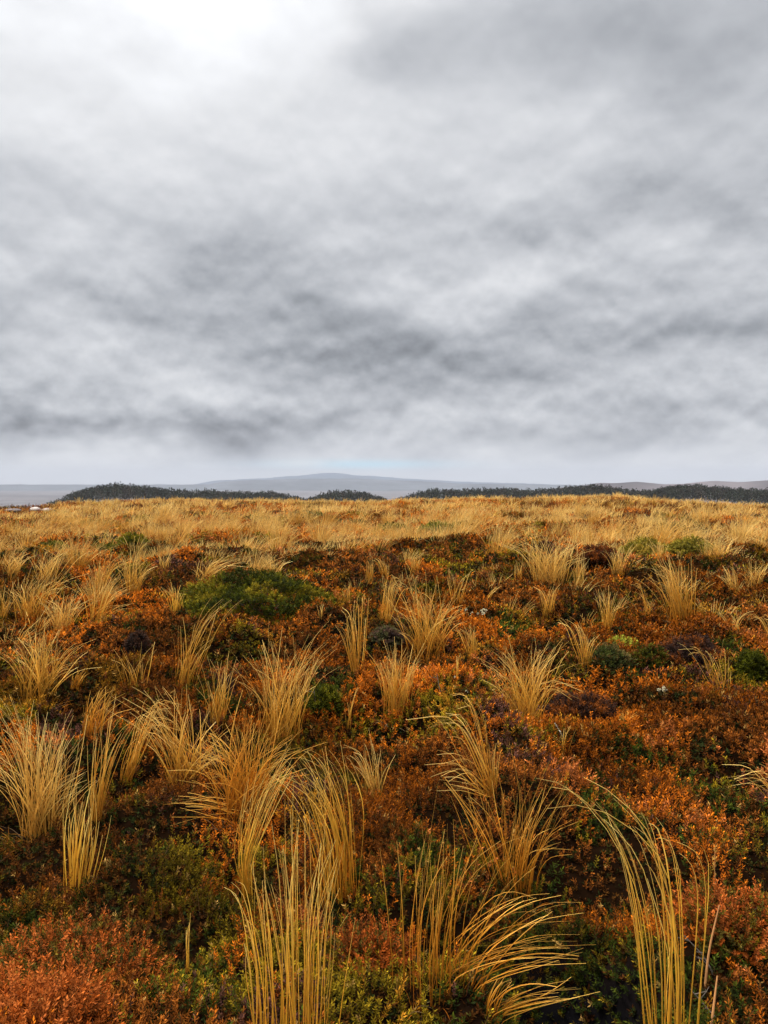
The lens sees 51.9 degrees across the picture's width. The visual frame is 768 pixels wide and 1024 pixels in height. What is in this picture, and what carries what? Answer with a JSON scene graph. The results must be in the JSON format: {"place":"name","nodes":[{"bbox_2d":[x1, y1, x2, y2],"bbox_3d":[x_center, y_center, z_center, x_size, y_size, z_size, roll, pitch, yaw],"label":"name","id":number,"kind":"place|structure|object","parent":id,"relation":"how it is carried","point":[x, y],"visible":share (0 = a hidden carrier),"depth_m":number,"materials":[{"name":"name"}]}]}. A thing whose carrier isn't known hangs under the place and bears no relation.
{"place":"outdoors","nodes":[
{"label":"outdoors","id":0,"kind":"place"},
{"bbox_2d":[0,478,577,490],"bbox_3d":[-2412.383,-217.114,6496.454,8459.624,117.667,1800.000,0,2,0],"label":"distant plateau","id":1,"kind":"structure","parent":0,"point":[329,484],"depth_m":6037.80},
{"bbox_2d":[0,490,767,1023],"bbox_3d":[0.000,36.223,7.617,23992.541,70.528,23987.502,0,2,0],"label":"ground","id":2,"kind":"structure","parent":0,"point":[624,1002],"depth_m":3.66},
{"bbox_2d":[0,576,18,622],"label":"tussock","id":3,"kind":"object","parent":2,"relation":"on","point":[2,613],"visible":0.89,"depth_m":9.22,"materials":[{"name":"yellow plant"}]},
{"bbox_2d":[1,547,30,582],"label":"tussock","id":4,"kind":"object","parent":2,"relation":"on","point":[16,569],"visible":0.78,"depth_m":11.53,"materials":[{"name":"yellow plant"}]},
{"bbox_2d":[5,527,50,546],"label":"tussock","id":5,"kind":"object","parent":2,"relation":"on","point":[28,538],"visible":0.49,"depth_m":18.26,"materials":[{"name":"yellow plant"}]},
{"bbox_2d":[5,566,88,627],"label":"tussock","id":6,"kind":"object","parent":2,"relation":"on","point":[28,611],"visible":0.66,"depth_m":9.10,"materials":[{"name":"yellow plant"}]},
{"bbox_2d":[0,619,98,709],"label":"tussock","id":7,"kind":"object","parent":2,"relation":"on","point":[39,677],"visible":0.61,"depth_m":5.15,"materials":[{"name":"yellow plant"}]},
{"bbox_2d":[0,692,101,851],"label":"tussock","id":8,"kind":"object","parent":2,"relation":"on","point":[33,816],"visible":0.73,"depth_m":3.90,"materials":[{"name":"yellow plant"}]},
{"bbox_2d":[37,539,67,550],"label":"green shrub","id":9,"kind":"object","parent":2,"relation":"on","point":[53,543],"visible":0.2,"depth_m":17.44,"materials":[{"name":"green plant"}]},
{"bbox_2d":[27,545,89,585],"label":"tussock","id":10,"kind":"object","parent":2,"relation":"on","point":[49,568],"visible":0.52,"depth_m":11.49,"materials":[{"name":"yellow plant"}]},
{"bbox_2d":[0,952,127,1023],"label":"red heather","id":11,"kind":"object","parent":2,"relation":"on","point":[69,1005],"visible":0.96,"depth_m":2.10,"materials":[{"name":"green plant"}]},
{"bbox_2d":[35,588,96,630],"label":"tussock","id":12,"kind":"object","parent":2,"relation":"on","point":[60,618],"visible":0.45,"depth_m":8.77,"materials":[{"name":"yellow plant"}]},
{"bbox_2d":[30,530,112,567],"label":"tussock","id":13,"kind":"object","parent":2,"relation":"on","point":[82,563],"visible":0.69,"depth_m":12.77,"materials":[{"name":"yellow plant"}]},
{"bbox_2d":[61,776,110,891],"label":"tussock","id":14,"kind":"object","parent":2,"relation":"on","point":[73,861],"visible":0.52,"depth_m":3.29,"materials":[{"name":"yellow plant"}]},
{"bbox_2d":[0,900,180,1000],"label":"red heather","id":15,"kind":"object","parent":2,"relation":"on","point":[48,943],"visible":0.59,"depth_m":2.52,"materials":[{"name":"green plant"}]},
{"bbox_2d":[62,569,128,607],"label":"tussock","id":16,"kind":"object","parent":2,"relation":"on","point":[106,593],"visible":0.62,"depth_m":9.54,"materials":[{"name":"yellow plant"}]},
{"bbox_2d":[65,686,130,747],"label":"tussock","id":17,"kind":"object","parent":2,"relation":"on","point":[90,724],"visible":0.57,"depth_m":4.57,"materials":[{"name":"yellow plant"}]},
{"bbox_2d":[75,580,129,622],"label":"tussock","id":18,"kind":"object","parent":2,"relation":"on","point":[92,614],"visible":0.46,"depth_m":8.94,"materials":[{"name":"yellow plant"}]},
{"bbox_2d":[91,541,118,552],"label":"green shrub","id":19,"kind":"object","parent":2,"relation":"on","point":[108,545],"visible":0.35,"depth_m":17.89,"materials":[{"name":"green plant"}]},
{"bbox_2d":[88,510,124,531],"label":"tussock","id":20,"kind":"object","parent":2,"relation":"on","point":[108,523],"visible":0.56,"depth_m":24.90,"materials":[{"name":"yellow plant"}]},
{"bbox_2d":[87,687,140,822],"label":"tussock","id":21,"kind":"object","parent":2,"relation":"on","point":[98,798],"visible":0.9,"depth_m":3.81,"materials":[{"name":"yellow plant"}]},
{"bbox_2d":[89,554,139,589],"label":"tussock","id":22,"kind":"object","parent":2,"relation":"on","point":[99,576],"visible":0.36,"depth_m":11.23,"materials":[{"name":"yellow plant"}]},
{"bbox_2d":[114,531,150,546],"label":"green shrub","id":23,"kind":"object","parent":2,"relation":"on","point":[128,536],"visible":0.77,"depth_m":18.23,"materials":[{"name":"green plant"}]},
{"bbox_2d":[112,642,154,685],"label":"tussock","id":24,"kind":"object","parent":2,"relation":"on","point":[142,676],"visible":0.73,"depth_m":5.37,"materials":[{"name":"yellow plant"}]},
{"bbox_2d":[115,550,153,594],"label":"tussock","id":25,"kind":"object","parent":2,"relation":"on","point":[130,582],"visible":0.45,"depth_m":10.58,"materials":[{"name":"yellow plant"}]},
{"bbox_2d":[122,629,152,656],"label":"purple shrub","id":26,"kind":"object","parent":2,"relation":"on","point":[136,638],"visible":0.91,"depth_m":7.34,"materials":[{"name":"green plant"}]},
{"bbox_2d":[116,699,180,789],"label":"tussock","id":27,"kind":"object","parent":2,"relation":"on","point":[129,770],"visible":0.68,"depth_m":4.33,"materials":[{"name":"yellow plant"}]},
{"bbox_2d":[128,512,174,536],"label":"tussock","id":28,"kind":"object","parent":2,"relation":"on","point":[145,529],"visible":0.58,"depth_m":21.70,"materials":[{"name":"yellow plant"}]},
{"bbox_2d":[106,685,231,792],"bbox_3d":[-1.121,1.270,4.272,0.572,0.684,0.461,1,2,18],"label":"tussock","id":29,"kind":"object","parent":2,"relation":"on","point":[177,765],"visible":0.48,"depth_m":4.25,"materials":[{"name":"yellow plant"}]},
{"bbox_2d":[46,481,304,503],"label":"bush wood","id":30,"kind":"object","parent":2,"relation":"on","point":[112,491],"visible":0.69,"depth_m":461.51,"materials":[{"name":"green plant"}]},
{"bbox_2d":[159,580,191,617],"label":"tussock","id":31,"kind":"object","parent":2,"relation":"on","point":[176,606],"visible":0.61,"depth_m":8.36,"materials":[{"name":"yellow plant"}]},
{"bbox_2d":[166,522,208,542],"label":"tussock","id":32,"kind":"object","parent":2,"relation":"on","point":[182,536],"visible":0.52,"depth_m":18.97,"materials":[{"name":"yellow plant"}]},
{"bbox_2d":[171,597,239,691],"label":"tussock","id":33,"kind":"object","parent":2,"relation":"on","point":[184,671],"visible":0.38,"depth_m":5.50,"materials":[{"name":"yellow plant"}]},
{"bbox_2d":[193,514,235,535],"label":"tussock","id":34,"kind":"object","parent":2,"relation":"on","point":[211,529],"visible":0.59,"depth_m":20.44,"materials":[{"name":"yellow plant"}]},
{"bbox_2d":[197,654,248,738],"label":"tussock","id":35,"kind":"object","parent":2,"relation":"on","point":[217,710],"visible":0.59,"depth_m":4.95,"materials":[{"name":"yellow plant"}]},
{"bbox_2d":[195,555,250,579],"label":"tussock","id":36,"kind":"object","parent":2,"relation":"on","point":[213,571],"visible":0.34,"depth_m":11.95,"materials":[{"name":"yellow plant"}]},
{"bbox_2d":[169,690,325,836],"bbox_3d":[-0.655,1.199,3.768,0.724,0.621,0.474,-1,2,-27],"label":"tussock","id":37,"kind":"object","parent":2,"relation":"on","point":[234,786],"visible":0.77,"depth_m":3.77,"materials":[{"name":"yellow plant"}]},
{"bbox_2d":[173,564,337,624],"bbox_3d":[-1.422,0.916,9.025,2.033,0.656,1.493,0,2,0],"label":"green shrub","id":38,"kind":"object","parent":2,"relation":"on","point":[246,593],"visible":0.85,"depth_m":8.73,"materials":[{"name":"green plant"}]},
{"bbox_2d":[228,532,283,552],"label":"tussock","id":39,"kind":"object","parent":2,"relation":"on","point":[257,547],"visible":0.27,"depth_m":17.43,"materials":[{"name":"yellow plant"}]},
{"bbox_2d":[232,751,292,908],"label":"tussock","id":40,"kind":"object","parent":2,"relation":"on","point":[245,869],"visible":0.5,"depth_m":3.15,"materials":[{"name":"yellow plant"}]},
{"bbox_2d":[247,547,290,573],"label":"tussock","id":41,"kind":"object","parent":2,"relation":"on","point":[258,563],"visible":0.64,"depth_m":11.71,"materials":[{"name":"yellow plant"}]},
{"bbox_2d":[231,620,336,746],"bbox_3d":[-0.639,1.157,5.133,0.752,0.970,0.658,0,2,0],"label":"tussock","id":42,"kind":"object","parent":2,"relation":"on","point":[273,714],"visible":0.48,"depth_m":5.12,"materials":[{"name":"yellow plant"}]},
{"bbox_2d":[224,813,355,1023],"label":"tussock","id":43,"kind":"object","parent":2,"relation":"on","point":[307,1009],"visible":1,"depth_m":2.13,"materials":[{"name":"yellow plant"}]},
{"bbox_2d":[267,523,317,547],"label":"tussock","id":44,"kind":"object","parent":2,"relation":"on","point":[283,543],"visible":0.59,"depth_m":18.24,"materials":[{"name":"yellow plant"}]},
{"bbox_2d":[285,500,320,526],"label":"tussock","id":45,"kind":"object","parent":2,"relation":"on","point":[296,518],"visible":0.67,"depth_m":26.69,"materials":[{"name":"yellow plant"}]},
{"bbox_2d":[267,742,363,926],"bbox_3d":[-0.225,1.244,2.988,0.454,0.734,0.365,-1,2,-25],"label":"tussock","id":46,"kind":"object","parent":2,"relation":"on","point":[339,853],"visible":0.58,"depth_m":3.00,"materials":[{"name":"yellow plant"}]},
{"bbox_2d":[288,517,345,542],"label":"tussock","id":47,"kind":"object","parent":2,"relation":"on","point":[323,538],"visible":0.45,"depth_m":20.69,"materials":[{"name":"yellow plant"}]},
{"bbox_2d":[302,681,345,716],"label":"green shrub","id":48,"kind":"object","parent":2,"relation":"on","point":[325,695],"visible":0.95,"depth_m":5.37,"materials":[{"name":"green plant"}]},
{"bbox_2d":[307,506,348,526],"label":"tussock","id":49,"kind":"object","parent":2,"relation":"on","point":[327,518],"visible":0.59,"depth_m":25.15,"materials":[{"name":"yellow plant"}]},
{"bbox_2d":[304,489,387,502],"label":"bush wood","id":50,"kind":"object","parent":2,"relation":"on","point":[349,494],"visible":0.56,"depth_m":486.54,"materials":[{"name":"green plant"}]},
{"bbox_2d":[337,592,368,675],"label":"tussock","id":51,"kind":"object","parent":2,"relation":"on","point":[354,665],"visible":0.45,"depth_m":6.31,"materials":[{"name":"yellow plant"}]},
{"bbox_2d":[345,732,394,801],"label":"tussock","id":52,"kind":"object","parent":2,"relation":"on","point":[366,776],"visible":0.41,"depth_m":4.11,"materials":[{"name":"yellow plant"}]},
{"bbox_2d":[321,908,427,983],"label":"red heather","id":53,"kind":"object","parent":2,"relation":"on","point":[376,940],"visible":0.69,"depth_m":2.64,"materials":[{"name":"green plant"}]},
{"bbox_2d":[0,495,767,1023],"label":"heather","id":54,"kind":"object","parent":2,"relation":"on","point":[740,705],"visible":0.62,"depth_m":4.66,"materials":[{"name":"orange plant"}]},
{"bbox_2d":[0,492,767,643],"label":"tussock grass","id":55,"kind":"structure","parent":2,"relation":"on","point":[686,503],"depth_m":31.50,"materials":[{"name":"beige plant"}]},
{"bbox_2d":[366,623,406,648],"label":"purple shrub","id":56,"kind":"object","parent":2,"relation":"on","point":[388,632],"visible":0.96,"depth_m":7.46,"materials":[{"name":"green plant"}]},
{"bbox_2d":[380,572,418,621],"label":"tussock","id":57,"kind":"object","parent":2,"relation":"on","point":[385,612],"visible":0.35,"depth_m":8.16,"materials":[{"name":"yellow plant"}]},
{"bbox_2d":[363,637,440,730],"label":"tussock","id":58,"kind":"object","parent":2,"relation":"on","point":[393,703],"visible":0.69,"depth_m":5.35,"materials":[{"name":"beige plant"}]},
{"bbox_2d":[384,569,466,663],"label":"tussock","id":59,"kind":"object","parent":2,"relation":"on","point":[426,635],"visible":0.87,"depth_m":7.35,"materials":[{"name":"beige plant"}]},
{"bbox_2d":[416,519,456,535],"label":"olive shrub","id":60,"kind":"object","parent":2,"relation":"on","point":[433,525],"visible":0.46,"depth_m":22.72,"materials":[{"name":"green plant"}]},
{"bbox_2d":[406,694,500,815],"bbox_3d":[0.387,1.154,3.847,0.473,0.564,0.368,-1,2,-16],"label":"tussock","id":61,"kind":"object","parent":2,"relation":"on","point":[484,786],"visible":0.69,"depth_m":3.81,"materials":[{"name":"beige plant"}]},
{"bbox_2d":[447,569,470,604],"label":"tussock","id":62,"kind":"object","parent":2,"relation":"on","point":[455,590],"visible":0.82,"depth_m":9.38,"materials":[{"name":"yellow plant"}]},
{"bbox_2d":[455,623,476,659],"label":"tussock","id":63,"kind":"object","parent":2,"relation":"on","point":[473,648],"visible":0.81,"depth_m":7.24,"materials":[{"name":"yellow plant"}]},
{"bbox_2d":[450,507,496,535],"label":"tussock","id":64,"kind":"object","parent":2,"relation":"on","point":[473,530],"visible":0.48,"depth_m":20.25,"materials":[{"name":"yellow plant"}]},
{"bbox_2d":[380,787,595,1023],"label":"tussock","id":65,"kind":"object","parent":2,"relation":"on","point":[434,944],"visible":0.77,"depth_m":2.47,"materials":[{"name":"yellow plant"}]},
{"bbox_2d":[434,747,575,918],"bbox_3d":[0.528,1.344,3.302,0.551,0.696,0.438,-1,3,-32],"label":"tussock","id":66,"kind":"object","parent":2,"relation":"on","point":[521,864],"visible":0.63,"depth_m":3.30,"materials":[{"name":"yellow plant"}]},
{"bbox_2d":[477,522,541,553],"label":"tussock","id":67,"kind":"object","parent":2,"relation":"on","point":[493,547],"visible":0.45,"depth_m":15.68,"materials":[{"name":"yellow plant"}]},
{"bbox_2d":[476,637,586,723],"bbox_3d":[0.980,1.145,5.188,0.733,0.750,0.547,0,2,0],"label":"tussock","id":68,"kind":"object","parent":2,"relation":"on","point":[529,704],"visible":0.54,"depth_m":5.14,"materials":[{"name":"yellow plant"}]},
{"bbox_2d":[391,484,685,500],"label":"bush wood","id":69,"kind":"object","parent":2,"relation":"on","point":[579,490],"visible":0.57,"depth_m":474.23,"materials":[{"name":"green plant"}]},
{"bbox_2d":[485,975,596,1023],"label":"tussock","id":70,"kind":"object","parent":2,"relation":"on","point":[507,1008],"visible":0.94,"depth_m":2.38,"materials":[{"name":"yellow plant"}]},
{"bbox_2d":[500,532,588,584],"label":"tussock","id":71,"kind":"object","parent":2,"relation":"on","point":[553,563],"visible":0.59,"depth_m":11.42,"materials":[{"name":"yellow plant"}]},
{"bbox_2d":[536,586,559,624],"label":"tussock","id":72,"kind":"object","parent":2,"relation":"on","point":[546,605],"visible":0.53,"depth_m":9.24,"materials":[{"name":"yellow plant"}]},
{"bbox_2d":[570,545,586,585],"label":"tussock","id":73,"kind":"object","parent":2,"relation":"on","point":[578,574],"visible":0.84,"depth_m":10.72,"materials":[{"name":"yellow plant"}]},
{"bbox_2d":[558,618,601,673],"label":"tussock","id":74,"kind":"object","parent":2,"relation":"on","point":[589,654],"visible":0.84,"depth_m":6.63,"materials":[{"name":"yellow plant"}]},
{"bbox_2d":[542,688,620,726],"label":"purple shrub","id":75,"kind":"object","parent":2,"relation":"on","point":[591,701],"visible":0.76,"depth_m":5.38,"materials":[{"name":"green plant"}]},
{"bbox_2d":[580,502,610,527],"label":"tussock","id":76,"kind":"object","parent":2,"relation":"on","point":[593,519],"visible":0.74,"depth_m":23.32,"materials":[{"name":"yellow plant"}]},
{"bbox_2d":[577,518,615,542],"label":"tussock","id":77,"kind":"object","parent":2,"relation":"on","point":[590,533],"visible":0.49,"depth_m":19.88,"materials":[{"name":"yellow plant"}]},
{"bbox_2d":[573,543,622,564],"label":"purple shrub","id":78,"kind":"object","parent":2,"relation":"on","point":[600,550],"visible":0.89,"depth_m":12.79,"materials":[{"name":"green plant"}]},
{"bbox_2d":[593,588,620,635],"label":"tussock","id":79,"kind":"object","parent":2,"relation":"on","point":[608,615],"visible":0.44,"depth_m":8.19,"materials":[{"name":"yellow plant"}]},
{"bbox_2d":[583,641,638,675],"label":"green shrub","id":80,"kind":"object","parent":2,"relation":"on","point":[614,655],"visible":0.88,"depth_m":6.57,"materials":[{"name":"green plant"}]},
{"bbox_2d":[603,542,634,579],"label":"tussock","id":81,"kind":"object","parent":2,"relation":"on","point":[617,566],"visible":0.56,"depth_m":11.73,"materials":[{"name":"yellow plant"}]},
{"bbox_2d":[537,777,708,1023],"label":"tussock","id":82,"kind":"object","parent":2,"relation":"on","point":[671,918],"visible":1,"depth_m":2.11,"materials":[{"name":"yellow plant"}]},
{"bbox_2d":[606,634,639,647],"bbox_3d":[2.388,1.317,7.915,0.339,0.174,0.316,0,2,-12],"label":"moss patch","id":83,"kind":"object","parent":2,"relation":"on","point":[616,637],"visible":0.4,"depth_m":7.87,"materials":[{"name":"green plant"}]},
{"bbox_2d":[593,509,660,537],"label":"tussock","id":84,"kind":"object","parent":2,"relation":"on","point":[617,532],"visible":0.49,"depth_m":21.01,"materials":[{"name":"yellow plant"}]},
{"bbox_2d":[616,534,668,556],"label":"olive shrub","id":85,"kind":"object","parent":2,"relation":"on","point":[641,543],"visible":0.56,"depth_m":16.84,"materials":[{"name":"green plant"}]},
{"bbox_2d":[628,641,675,669],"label":"green shrub","id":86,"kind":"object","parent":2,"relation":"on","point":[651,654],"visible":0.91,"depth_m":6.61,"materials":[{"name":"green plant"}]},
{"bbox_2d":[640,548,702,624],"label":"tussock","id":87,"kind":"object","parent":2,"relation":"on","point":[677,602],"visible":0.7,"depth_m":8.15,"materials":[{"name":"yellow plant"}]},
{"bbox_2d":[634,509,719,543],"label":"tussock","id":88,"kind":"object","parent":2,"relation":"on","point":[664,537],"visible":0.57,"depth_m":17.20,"materials":[{"name":"yellow plant"}]},
{"bbox_2d":[655,511,707,542],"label":"tussock","id":89,"kind":"object","parent":2,"relation":"on","point":[678,534],"visible":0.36,"depth_m":18.74,"materials":[{"name":"yellow plant"}]},
{"bbox_2d":[662,533,713,554],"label":"olive shrub","id":90,"kind":"object","parent":2,"relation":"on","point":[678,544],"visible":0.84,"depth_m":16.03,"materials":[{"name":"green plant"}]},
{"bbox_2d":[660,631,728,665],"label":"purple shrub","id":91,"kind":"object","parent":2,"relation":"on","point":[689,643],"visible":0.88,"depth_m":6.63,"materials":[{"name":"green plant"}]},
{"bbox_2d":[685,497,718,525],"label":"tussock","id":92,"kind":"object","parent":2,"relation":"on","point":[699,516],"visible":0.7,"depth_m":25.57,"materials":[{"name":"yellow plant"}]},
{"bbox_2d":[678,645,730,690],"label":"tussock","id":93,"kind":"object","parent":2,"relation":"on","point":[723,683],"visible":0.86,"depth_m":5.80,"materials":[{"name":"yellow plant"}]},
{"bbox_2d":[648,483,767,504],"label":"bush wood","id":94,"kind":"object","parent":2,"relation":"on","point":[738,494],"visible":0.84,"depth_m":429.68,"materials":[{"name":"green plant"}]},
{"bbox_2d":[704,905,719,987],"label":"dry stalk","id":95,"kind":"object","parent":2,"relation":"on","point":[706,969],"visible":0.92,"depth_m":2.44,"materials":[{"name":"brown plant"}]},
{"bbox_2d":[660,865,767,966],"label":"red heather","id":96,"kind":"object","parent":2,"relation":"on","point":[727,918],"visible":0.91,"depth_m":2.62,"materials":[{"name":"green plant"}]},
{"bbox_2d":[698,535,742,557],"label":"tussock","id":97,"kind":"object","parent":2,"relation":"on","point":[717,550],"visible":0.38,"depth_m":14.21,"materials":[{"name":"yellow plant"}]},
{"bbox_2d":[721,565,738,595],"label":"tussock","id":98,"kind":"object","parent":2,"relation":"on","point":[730,579],"visible":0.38,"depth_m":11.17,"materials":[{"name":"yellow plant"}]},
{"bbox_2d":[714,520,766,543],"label":"tussock","id":99,"kind":"object","parent":2,"relation":"on","point":[736,530],"visible":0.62,"depth_m":18.59,"materials":[{"name":"yellow plant"}]},
{"bbox_2d":[722,763,767,797],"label":"tussock","id":100,"kind":"object","parent":2,"relation":"on","point":[766,785],"visible":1,"depth_m":4.08,"materials":[{"name":"yellow plant"}]},
{"bbox_2d":[732,648,767,684],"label":"green shrub","id":101,"kind":"object","parent":2,"relation":"on","point":[754,663],"visible":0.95,"depth_m":6.40,"materials":[{"name":"green plant"}]},
{"bbox_2d":[736,562,767,590],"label":"tussock","id":102,"kind":"object","parent":2,"relation":"on","point":[758,581],"visible":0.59,"depth_m":11.14,"materials":[{"name":"yellow plant"}]},
{"bbox_2d":[0,0,767,484],"label":"sky","id":103,"kind":"structure","parent":0,"point":[495,241],"materials":[{"name":"grey"}]},
{"bbox_2d":[199,473,578,485],"bbox_3d":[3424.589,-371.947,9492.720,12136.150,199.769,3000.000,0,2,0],"label":"mountains","id":104,"kind":"structure","parent":0,"point":[329,476],"depth_m":9062.55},
{"bbox_2d":[547,480,767,494],"bbox_3d":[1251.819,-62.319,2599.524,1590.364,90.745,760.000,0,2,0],"label":"distant hills","id":105,"kind":"structure","parent":0,"point":[758,485],"depth_m":2498.66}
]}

